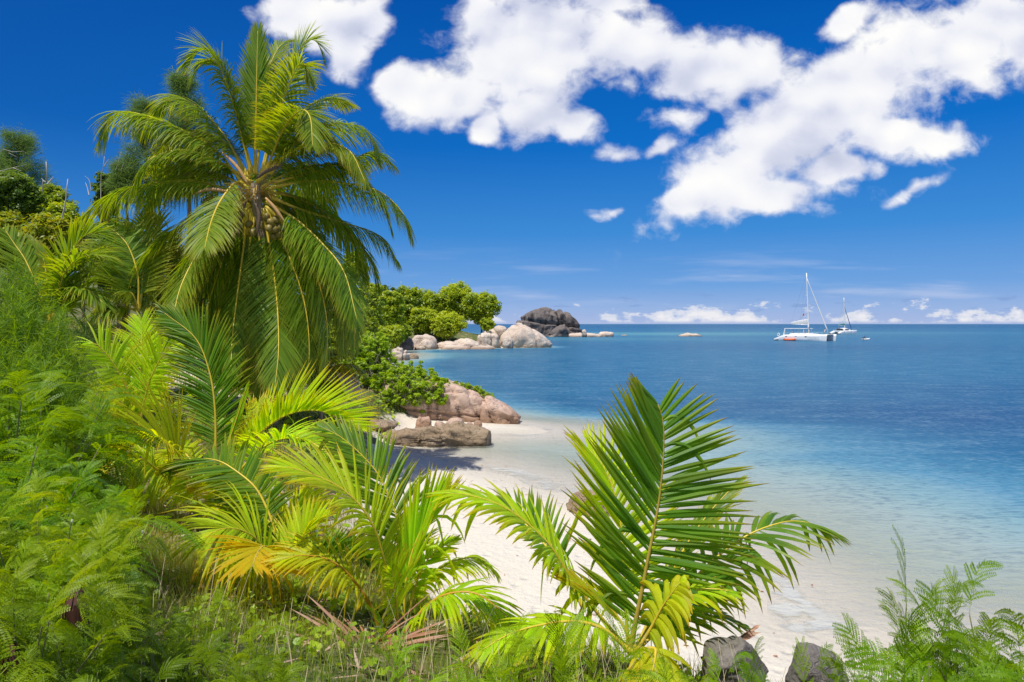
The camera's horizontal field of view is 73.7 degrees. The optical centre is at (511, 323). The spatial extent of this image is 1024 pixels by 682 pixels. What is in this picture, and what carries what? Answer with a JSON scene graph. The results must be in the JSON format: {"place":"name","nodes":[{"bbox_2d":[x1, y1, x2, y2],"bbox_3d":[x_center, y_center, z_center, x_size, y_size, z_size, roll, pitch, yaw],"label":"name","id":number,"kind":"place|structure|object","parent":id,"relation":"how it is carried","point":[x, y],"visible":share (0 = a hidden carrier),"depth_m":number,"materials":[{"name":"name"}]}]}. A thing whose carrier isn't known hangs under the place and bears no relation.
{"place":"outdoors","nodes":[
{"label":"outdoors","id":0,"kind":"place"},
{"bbox_2d":[0,268,783,681],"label":"ground","id":1,"kind":"structure","parent":0,"point":[404,418],"depth_m":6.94,"materials":[{"name":"plant"}]},
{"bbox_2d":[0,206,29,310],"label":"hillside shrub","id":2,"kind":"object","parent":1,"relation":"on","point":[13,218],"visible":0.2,"depth_m":26.77,"materials":[{"name":"green plant"}]},
{"bbox_2d":[0,170,52,284],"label":"hillside shrub","id":3,"kind":"object","parent":1,"relation":"on","point":[23,195],"visible":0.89,"depth_m":30.43,"materials":[{"name":"green plant"}]},
{"bbox_2d":[0,123,65,278],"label":"needle tree","id":4,"kind":"object","parent":1,"relation":"on","point":[23,142],"visible":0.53,"depth_m":35.68,"materials":[{"name":"green plant"}]},
{"bbox_2d":[16,212,69,274],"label":"hillside shrub","id":5,"kind":"object","parent":1,"relation":"on","point":[43,225],"visible":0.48,"depth_m":25.58,"materials":[{"name":"green plant"}]},
{"bbox_2d":[0,332,94,459],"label":"needle bush","id":6,"kind":"object","parent":1,"relation":"on","point":[28,363],"visible":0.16,"depth_m":7.20,"materials":[{"name":"green plant"}]},
{"bbox_2d":[0,246,96,384],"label":"needle bush","id":7,"kind":"object","parent":1,"relation":"on","point":[7,290],"visible":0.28,"depth_m":9.06,"materials":[{"name":"green plant"}]},
{"bbox_2d":[0,293,104,417],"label":"needle bush","id":8,"kind":"object","parent":1,"relation":"on","point":[45,339],"visible":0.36,"depth_m":8.53,"materials":[{"name":"green plant"}]},
{"bbox_2d":[34,181,76,216],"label":"hillside shrub","id":9,"kind":"object","parent":1,"relation":"on","point":[57,193],"visible":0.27,"depth_m":32.68,"materials":[{"name":"green plant"}]},
{"bbox_2d":[6,411,106,480],"bbox_3d":[-4.534,1.540,6.631,1.103,1.562,1.086,0,0,-25],"label":"feathery shrub","id":10,"kind":"object","parent":1,"relation":"on","point":[53,439],"visible":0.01,"depth_m":6.45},
{"bbox_2d":[0,212,124,328],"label":"young palm","id":11,"kind":"object","parent":1,"relation":"on","point":[59,269],"visible":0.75,"depth_m":15.05,"materials":[{"name":"green plant"}]},
{"bbox_2d":[0,511,125,681],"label":"feathery shrub","id":12,"kind":"object","parent":1,"relation":"on","point":[43,603],"visible":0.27,"depth_m":3.19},
{"bbox_2d":[36,198,89,318],"bbox_3d":[-20.243,-2.667,30.918,2.412,6.130,2.191,0,0,0],"label":"hillside shrub","id":13,"kind":"object","parent":1,"relation":"on","point":[56,208],"visible":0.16,"depth_m":30.65,"materials":[{"name":"green plant"}]},
{"bbox_2d":[0,416,136,563],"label":"feathery shrub","id":14,"kind":"object","parent":1,"relation":"on","point":[42,454],"visible":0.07,"depth_m":4.96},
{"bbox_2d":[0,441,143,577],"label":"feathery shrub","id":15,"kind":"object","parent":1,"relation":"on","point":[89,496],"visible":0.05,"depth_m":5.12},
{"bbox_2d":[0,364,146,514],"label":"feathery shrub","id":16,"kind":"object","parent":1,"relation":"on","point":[35,424],"visible":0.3,"depth_m":5.68,"materials":[{"name":"plant"}]},
{"bbox_2d":[0,346,161,515],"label":"feathery shrub","id":17,"kind":"object","parent":1,"relation":"on","point":[107,382],"visible":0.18,"depth_m":6.41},
{"bbox_2d":[0,509,167,681],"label":"feathery shrub","id":18,"kind":"object","parent":1,"relation":"on","point":[16,606],"visible":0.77,"depth_m":2.90,"materials":[{"name":"plant"}]},
{"bbox_2d":[69,217,102,329],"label":"hillside shrub","id":19,"kind":"object","parent":1,"relation":"on","point":[84,238],"visible":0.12,"depth_m":29.68,"materials":[{"name":"green plant"}]},
{"bbox_2d":[0,469,172,680],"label":"feathery shrub","id":20,"kind":"object","parent":1,"relation":"on","point":[73,614],"visible":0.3,"depth_m":3.72,"materials":[{"name":"plant"}]},
{"bbox_2d":[62,312,124,394],"bbox_3d":[-9.104,0.922,14.491,1.851,2.359,1.907,0,0,0],"label":"needle bush","id":21,"kind":"object","parent":1,"relation":"on","point":[87,334],"visible":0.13,"depth_m":14.38,"materials":[{"name":"green plant"}]},
{"bbox_2d":[0,584,191,681],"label":"feathery shrub","id":22,"kind":"object","parent":1,"relation":"on","point":[70,641],"visible":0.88,"depth_m":2.82,"materials":[{"name":"plant"}]},
{"bbox_2d":[35,487,156,612],"bbox_3d":[-2.762,1.637,4.418,0.694,1.222,0.743,0,0,15],"label":"feathery shrub","id":23,"kind":"object","parent":1,"relation":"on","point":[77,523],"visible":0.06,"depth_m":4.50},
{"bbox_2d":[0,388,204,618],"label":"feathery shrub","id":24,"kind":"object","parent":1,"relation":"on","point":[17,524],"visible":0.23,"depth_m":4.48,"materials":[{"name":"plant"}]},
{"bbox_2d":[89,170,118,324],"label":"hillside shrub","id":25,"kind":"object","parent":1,"relation":"on","point":[96,187],"visible":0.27,"depth_m":33.72,"materials":[{"name":"green plant"}]},
{"bbox_2d":[80,216,129,340],"bbox_3d":[-16.247,-1.637,28.031,2.643,5.692,2.204,0,0,0],"label":"hillside shrub","id":26,"kind":"object","parent":1,"relation":"on","point":[100,285],"visible":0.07,"depth_m":27.62,"materials":[{"name":"green plant"}]},
{"bbox_2d":[85,145,130,322],"bbox_3d":[-19.245,-4.052,32.497,2.520,8.742,0.618,0,0,0],"label":"dead snag","id":27,"kind":"object","parent":1,"relation":"on","point":[101,182],"visible":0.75,"depth_m":32.49,"materials":[{"name":"grey wood"}]},
{"bbox_2d":[69,531,161,681],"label":"feathery shrub","id":28,"kind":"object","parent":1,"relation":"on","point":[141,607],"visible":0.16,"depth_m":3.75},
{"bbox_2d":[100,148,141,329],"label":"needle tree","id":29,"kind":"object","parent":1,"relation":"on","point":[115,183],"visible":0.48,"depth_m":32.57,"materials":[{"name":"green plant"}]},
{"bbox_2d":[77,208,182,372],"bbox_3d":[-10.746,-0.667,18.843,2.813,5.579,2.727,0,0,0],"label":"young palm","id":30,"kind":"object","parent":1,"relation":"on","point":[148,279],"visible":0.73,"depth_m":19.15,"materials":[{"name":"green plant"}]},
{"bbox_2d":[70,306,197,460],"bbox_3d":[-6.622,1.124,11.900,2.278,2.942,2.006,0,0,-42],"label":"young palm","id":31,"kind":"object","parent":1,"relation":"on","point":[132,360],"visible":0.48,"depth_m":11.87,"materials":[{"name":"green plant"}]},
{"bbox_2d":[108,88,185,322],"bbox_3d":[-17.458,-5.249,33.053,3.619,12.192,3.758,0,0,41],"label":"needle tree","id":32,"kind":"object","parent":1,"relation":"on","point":[141,105],"visible":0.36,"depth_m":32.49,"materials":[{"name":"green plant"}]},
{"bbox_2d":[134,231,183,357],"bbox_3d":[-13.856,-0.981,27.021,2.233,5.756,2.376,0,0,-45],"label":"hillside shrub","id":33,"kind":"object","parent":1,"relation":"on","point":[159,296],"visible":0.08,"depth_m":26.64,"materials":[{"name":"green plant"}]},
{"bbox_2d":[118,586,235,681],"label":"feathery shrub","id":34,"kind":"object","parent":1,"relation":"on","point":[184,632],"visible":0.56,"depth_m":4.18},
{"bbox_2d":[145,65,231,251],"bbox_3d":[-14.835,-5.211,31.061,3.615,13.060,3.651,0,0,40],"label":"needle tree","id":35,"kind":"object","parent":1,"relation":"on","point":[178,84],"visible":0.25,"depth_m":30.60,"materials":[{"name":"green plant"}]},
{"bbox_2d":[173,275,227,370],"bbox_3d":[-12.147,-0.404,27.130,2.636,5.349,2.231,0,0,0],"label":"hillside shrub","id":36,"kind":"object","parent":1,"relation":"on","point":[206,303],"visible":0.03,"depth_m":26.51,"materials":[{"name":"green plant"}]},
{"bbox_2d":[84,296,378,519],"bbox_3d":[-4.973,1.302,10.148,6.852,3.470,3.526,0,0,42],"label":"young palm","id":37,"kind":"object","parent":1,"relation":"on","point":[259,420],"visible":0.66,"depth_m":9.86,"materials":[{"name":"green plant"}]},
{"bbox_2d":[206,342,261,392],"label":"hillside shrub","id":38,"kind":"object","parent":1,"relation":"on","point":[242,387],"visible":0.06,"depth_m":24.32,"materials":[{"name":"green plant"}]},
{"bbox_2d":[67,22,416,424],"bbox_3d":[-7.282,-2.916,20.420,9.036,12.296,6.650,0,0,25],"label":"coconut palm","id":39,"kind":"object","parent":1,"relation":"on","point":[239,244],"visible":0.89,"depth_m":19.56,"materials":[{"name":"green plant"}]},
{"bbox_2d":[188,598,309,681],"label":"feathery shrub","id":40,"kind":"object","parent":1,"relation":"on","point":[265,668],"visible":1,"depth_m":3.46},
{"bbox_2d":[151,433,378,604],"bbox_3d":[-2.758,2.572,8.005,2.749,2.316,3.616,0,0,-38],"label":"young palm","id":41,"kind":"object","parent":1,"relation":"on","point":[243,533],"visible":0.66,"depth_m":8.21,"materials":[{"name":"green plant"}]},
{"bbox_2d":[99,395,540,681],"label":"leaf litter","id":42,"kind":"object","parent":1,"relation":"on","point":[355,656],"visible":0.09,"depth_m":6.38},
{"bbox_2d":[285,347,366,420],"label":"young palm","id":43,"kind":"object","parent":1,"relation":"on","point":[340,369],"visible":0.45,"depth_m":21.67,"materials":[{"name":"green plant"}]},
{"bbox_2d":[318,317,350,363],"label":"shore bush","id":44,"kind":"object","parent":1,"relation":"on","point":[332,343],"visible":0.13,"depth_m":47.34,"materials":[{"name":"green plant"}]},
{"bbox_2d":[0,304,700,681],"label":"creeper","id":45,"kind":"object","parent":1,"relation":"on","point":[324,628],"visible":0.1,"depth_m":6.68,"materials":[{"name":"green plant"}]},
{"bbox_2d":[285,591,450,655],"bbox_3d":[-1.251,2.821,5.927,1.518,1.031,1.093,0,0,0],"label":"fallen frond","id":46,"kind":"object","parent":1,"relation":"on","point":[414,634],"visible":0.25,"depth_m":5.94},
{"bbox_2d":[356,281,390,326],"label":"headland tree","id":47,"kind":"object","parent":1,"relation":"on","point":[379,303],"visible":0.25,"depth_m":99.19,"materials":[{"name":"green plant"}]},
{"bbox_2d":[369,418,397,430],"bbox_3d":[-5.629,4.137,27.889,1.904,0.517,1.511,0,0,0],"label":"boulder","id":48,"kind":"object","parent":1,"relation":"on","point":[385,425],"visible":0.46,"depth_m":27.41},
{"bbox_2d":[376,281,402,296],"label":"headland tree","id":49,"kind":"object","parent":1,"relation":"on","point":[386,287],"visible":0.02,"depth_m":127.22,"materials":[{"name":"green plant"}]},
{"bbox_2d":[257,414,527,652],"bbox_3d":[-1.119,2.278,7.072,2.667,2.466,2.201,0,0,0],"label":"young palm","id":50,"kind":"object","parent":1,"relation":"on","point":[403,563],"visible":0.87,"depth_m":6.93,"materials":[{"name":"green plant"}]},
{"bbox_2d":[377,290,407,350],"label":"headland tree","id":51,"kind":"object","parent":1,"relation":"on","point":[394,311],"visible":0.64,"depth_m":110.77,"materials":[{"name":"green plant"}]},
{"bbox_2d":[398,282,423,324],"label":"headland tree","id":52,"kind":"object","parent":1,"relation":"on","point":[412,297],"visible":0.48,"depth_m":138.50,"materials":[{"name":"green plant"}]},
{"bbox_2d":[365,604,475,681],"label":"feathery shrub","id":53,"kind":"object","parent":1,"relation":"on","point":[378,620],"visible":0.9,"depth_m":2.56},
{"bbox_2d":[409,306,437,334],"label":"headland tree","id":54,"kind":"object","parent":1,"relation":"on","point":[420,321],"visible":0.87,"depth_m":134.56,"materials":[{"name":"green plant"}]},
{"bbox_2d":[418,288,447,314],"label":"headland tree","id":55,"kind":"object","parent":1,"relation":"on","point":[431,299],"visible":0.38,"depth_m":148.71,"materials":[{"name":"green plant"}]},
{"bbox_2d":[427,623,450,633],"bbox_3d":[-0.759,3.328,6.997,0.383,0.513,0.303,0,0,0],"label":"boulder","id":56,"kind":"object","parent":1,"relation":"on","point":[444,626],"visible":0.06,"depth_m":6.95,"materials":[{"name":"stone"}]},
{"bbox_2d":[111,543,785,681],"bbox_3d":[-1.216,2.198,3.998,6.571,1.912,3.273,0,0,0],"label":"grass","id":57,"kind":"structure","parent":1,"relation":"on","point":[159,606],"depth_m":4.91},
{"bbox_2d":[429,309,467,340],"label":"headland tree","id":58,"kind":"object","parent":1,"relation":"on","point":[445,325],"visible":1,"depth_m":132.76,"materials":[{"name":"green plant"}]},
{"bbox_2d":[437,279,473,322],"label":"headland tree","id":59,"kind":"object","parent":1,"relation":"on","point":[453,294],"visible":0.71,"depth_m":149.75,"materials":[{"name":"green plant"}]},
{"bbox_2d":[430,621,515,681],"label":"feathery shrub","id":60,"kind":"object","parent":1,"relation":"on","point":[487,672],"visible":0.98,"depth_m":2.53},
{"bbox_2d":[458,290,501,332],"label":"headland tree","id":61,"kind":"object","parent":1,"relation":"on","point":[476,307],"visible":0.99,"depth_m":144.52,"materials":[{"name":"green plant"}]},
{"bbox_2d":[479,317,495,331],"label":"headland bush","id":62,"kind":"object","parent":1,"relation":"on","point":[488,324],"visible":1,"depth_m":139.10,"materials":[{"name":"green plant"}]},
{"bbox_2d":[494,325,506,338],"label":"boulder","id":63,"kind":"object","parent":1,"relation":"on","point":[499,330],"visible":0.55,"depth_m":141.77,"materials":[{"name":"stone"}]},
{"bbox_2d":[469,589,667,681],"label":"feathery shrub","id":64,"kind":"object","parent":1,"relation":"on","point":[633,652],"visible":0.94,"depth_m":2.61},
{"bbox_2d":[544,611,677,681],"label":"feathery shrub","id":65,"kind":"object","parent":1,"relation":"on","point":[551,627],"visible":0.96,"depth_m":2.51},
{"bbox_2d":[425,371,850,681],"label":"young palm","id":66,"kind":"object","parent":1,"relation":"on","point":[677,600],"visible":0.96,"depth_m":6.04,"materials":[{"name":"green plant"}]},
{"bbox_2d":[656,650,718,681],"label":"feathery shrub","id":67,"kind":"object","parent":1,"relation":"on","point":[681,674],"visible":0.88,"depth_m":3.60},
{"bbox_2d":[706,648,752,681],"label":"feathery shrub","id":68,"kind":"object","parent":1,"relation":"on","point":[735,657],"visible":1,"depth_m":2.66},
{"bbox_2d":[700,635,768,681],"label":"boulder","id":69,"kind":"object","parent":1,"relation":"on","point":[741,644],"visible":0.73,"depth_m":5.66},
{"bbox_2d":[733,637,846,681],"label":"feathery shrub","id":70,"kind":"object","parent":1,"relation":"on","point":[748,669],"visible":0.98,"depth_m":2.77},
{"bbox_2d":[785,642,848,681],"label":"boulder","id":71,"kind":"object","parent":1,"relation":"on","point":[813,651],"visible":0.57,"depth_m":5.23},
{"bbox_2d":[807,629,855,681],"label":"feathery shrub","id":72,"kind":"object","parent":1,"relation":"on","point":[845,648],"visible":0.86,"depth_m":2.57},
{"bbox_2d":[792,586,961,681],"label":"feathery shrub","id":73,"kind":"object","parent":1,"relation":"on","point":[840,661],"visible":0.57,"depth_m":2.93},
{"bbox_2d":[832,619,973,681],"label":"feathery shrub","id":74,"kind":"object","parent":1,"relation":"on","point":[951,632],"visible":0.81,"depth_m":2.40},
{"bbox_2d":[844,603,1023,681],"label":"feathery shrub","id":75,"kind":"object","parent":1,"relation":"on","point":[1009,674],"visible":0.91,"depth_m":2.25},
{"bbox_2d":[876,525,1023,681],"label":"feathery shrub","id":76,"kind":"object","parent":1,"relation":"on","point":[952,601],"visible":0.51,"depth_m":2.65,"materials":[{"name":"plant"}]},
{"bbox_2d":[886,560,1023,681],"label":"feathery shrub","id":77,"kind":"object","parent":1,"relation":"on","point":[988,649],"visible":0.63,"depth_m":2.58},
{"bbox_2d":[0,0,1023,323],"label":"sky","id":78,"kind":"structure","parent":0,"point":[594,161],"materials":[{"name":"blue"}]},
{"bbox_2d":[385,347,1023,681],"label":"beach","id":79,"kind":"structure","parent":0,"point":[846,578],"depth_m":12.96,"materials":[{"name":"sand"}]},
{"bbox_2d":[341,253,357,284],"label":"hill tree","id":80,"kind":"object","parent":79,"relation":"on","point":[353,264],"visible":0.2,"depth_m":84.29,"materials":[{"name":"green plant"}]},
{"bbox_2d":[353,300,378,344],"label":"shore bush","id":81,"kind":"object","parent":79,"relation":"on","point":[373,319],"visible":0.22,"depth_m":69.52,"materials":[{"name":"green plant"}]},
{"bbox_2d":[374,323,393,342],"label":"shore bush","id":82,"kind":"object","parent":79,"relation":"on","point":[388,334],"visible":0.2,"depth_m":77.61,"materials":[{"name":"green plant"}]},
{"bbox_2d":[384,324,407,349],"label":"headland tree","id":83,"kind":"object","parent":79,"relation":"on","point":[398,332],"visible":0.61,"depth_m":97.20,"materials":[{"name":"green plant"}]},
{"bbox_2d":[391,347,409,360],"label":"boulder","id":84,"kind":"object","parent":79,"relation":"on","point":[400,354],"visible":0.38,"depth_m":88.05,"materials":[{"name":"stone"}]},
{"bbox_2d":[398,323,412,346],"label":"headland bush","id":85,"kind":"object","parent":79,"relation":"on","point":[409,329],"visible":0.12,"depth_m":121.32,"materials":[{"name":"green plant"}]},
{"bbox_2d":[400,337,413,349],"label":"boulder","id":86,"kind":"object","parent":79,"relation":"on","point":[407,344],"visible":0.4,"depth_m":123.80,"materials":[{"name":"stone"}]},
{"bbox_2d":[415,416,431,427],"bbox_3d":[-3.915,4.513,30.207,0.744,0.890,0.607,0,0,0],"label":"boulder","id":87,"kind":"object","parent":79,"relation":"on","point":[423,421],"visible":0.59,"depth_m":30.00,"materials":[{"name":"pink stone"}]},
{"bbox_2d":[412,334,437,348],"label":"boulder","id":88,"kind":"object","parent":79,"relation":"on","point":[417,339],"visible":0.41,"depth_m":127.83,"materials":[{"name":"stone"}]},
{"bbox_2d":[368,379,484,421],"bbox_3d":[-4.167,4.279,33.564,6.807,3.322,3.203,0,0,0],"label":"boulder","id":89,"kind":"object","parent":79,"relation":"on","point":[463,403],"visible":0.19,"depth_m":32.18,"materials":[{"name":"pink stone"}]},
{"bbox_2d":[339,324,400,395],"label":"vine shrub","id":90,"kind":"object","parent":89,"relation":"on","point":[373,360],"visible":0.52,"depth_m":32.86,"materials":[{"name":"green plant"}]},
{"bbox_2d":[378,360,452,412],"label":"vine shrub","id":91,"kind":"object","parent":89,"relation":"on","point":[405,377],"visible":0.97,"depth_m":32.01,"materials":[{"name":"green plant"}]},
{"bbox_2d":[452,380,494,398],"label":"vine shrub","id":92,"kind":"object","parent":89,"relation":"on","point":[481,391],"visible":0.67,"depth_m":33.10,"materials":[{"name":"green plant"}]},
{"bbox_2d":[419,339,435,349],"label":"boulder","id":93,"kind":"object","parent":79,"relation":"on","point":[427,344],"visible":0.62,"depth_m":125.83,"materials":[{"name":"stone"}]},
{"bbox_2d":[382,421,490,447],"bbox_3d":[-3.157,4.625,26.827,4.690,1.566,1.445,0,0,0],"label":"boulder","id":94,"kind":"object","parent":79,"relation":"on","point":[459,434],"visible":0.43,"depth_m":26.29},
{"bbox_2d":[446,417,463,423],"bbox_3d":[-2.306,4.520,28.221,0.856,1.301,0.688,0,0,0],"label":"boulder","id":95,"kind":"object","parent":79,"relation":"on","point":[450,420],"visible":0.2,"depth_m":28.13,"materials":[{"name":"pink stone"}]},
{"bbox_2d":[441,344,469,349],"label":"boulder","id":96,"kind":"object","parent":79,"relation":"on","point":[454,347],"visible":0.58,"depth_m":125.94,"materials":[{"name":"stone"}]},
{"bbox_2d":[437,338,479,348],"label":"boulder","id":97,"kind":"object","parent":79,"relation":"on","point":[469,343],"visible":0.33,"depth_m":129.91,"materials":[{"name":"stone"}]},
{"bbox_2d":[470,345,494,348],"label":"boulder","id":98,"kind":"object","parent":79,"relation":"on","point":[483,347],"visible":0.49,"depth_m":126.82,"materials":[{"name":"stone"}]},
{"bbox_2d":[477,333,499,347],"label":"boulder","id":99,"kind":"object","parent":79,"relation":"on","point":[485,339],"visible":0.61,"depth_m":133.64,"materials":[{"name":"stone"}]},
{"bbox_2d":[479,395,520,423],"bbox_3d":[-0.607,4.424,32.788,2.109,2.018,1.851,0,0,0],"label":"boulder","id":100,"kind":"object","parent":79,"relation":"on","point":[495,410],"visible":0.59,"depth_m":32.04,"materials":[{"name":"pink stone"}]},
{"bbox_2d":[502,336,513,348],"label":"boulder","id":101,"kind":"object","parent":79,"relation":"on","point":[508,343],"visible":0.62,"depth_m":130.94,"materials":[{"name":"stone"}]},
{"bbox_2d":[499,324,551,347],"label":"boulder","id":102,"kind":"object","parent":79,"relation":"on","point":[522,336],"visible":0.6,"depth_m":135.27,"materials":[{"name":"stone"}]},
{"bbox_2d":[566,490,610,516],"bbox_3d":[1.973,4.636,16.934,1.264,1.057,1.096,0,0,0],"label":"boulder","id":103,"kind":"object","parent":79,"relation":"on","point":[570,505],"visible":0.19,"depth_m":16.72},
{"bbox_2d":[391,324,1023,649],"bbox_3d":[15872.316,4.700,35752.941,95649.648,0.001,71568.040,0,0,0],"label":"sea","id":104,"kind":"structure","parent":0,"point":[914,433],"depth_m":37.10,"materials":[{"name":"liquid"}]},
{"bbox_2d":[516,307,581,335],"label":"boulder","id":105,"kind":"object","parent":104,"relation":"in","point":[544,321],"visible":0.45,"depth_m":261.33,"materials":[{"name":"stone"}]},
{"bbox_2d":[547,324,568,336],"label":"boulder","id":106,"kind":"object","parent":104,"relation":"in","point":[560,331],"visible":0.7,"depth_m":249.69,"materials":[{"name":"stone"}]},
{"bbox_2d":[569,333,601,336],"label":"boulder","id":107,"kind":"object","parent":104,"relation":"in","point":[580,335],"visible":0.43,"depth_m":251.74,"materials":[{"name":"stone"}]},
{"bbox_2d":[599,331,613,336],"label":"boulder","id":108,"kind":"object","parent":104,"relation":"in","point":[607,334],"visible":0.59,"depth_m":255.53,"materials":[{"name":"stone"}]},
{"bbox_2d":[774,271,835,340],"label":"catamaran","id":109,"kind":"object","parent":104,"relation":"on","point":[805,336],"visible":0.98,"depth_m":192.46,"materials":[{"name":"paint"}]},
{"bbox_2d":[829,301,856,333],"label":"catamaran","id":110,"kind":"object","parent":104,"relation":"on","point":[844,330],"visible":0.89,"depth_m":317.03,"materials":[{"name":"paint"}]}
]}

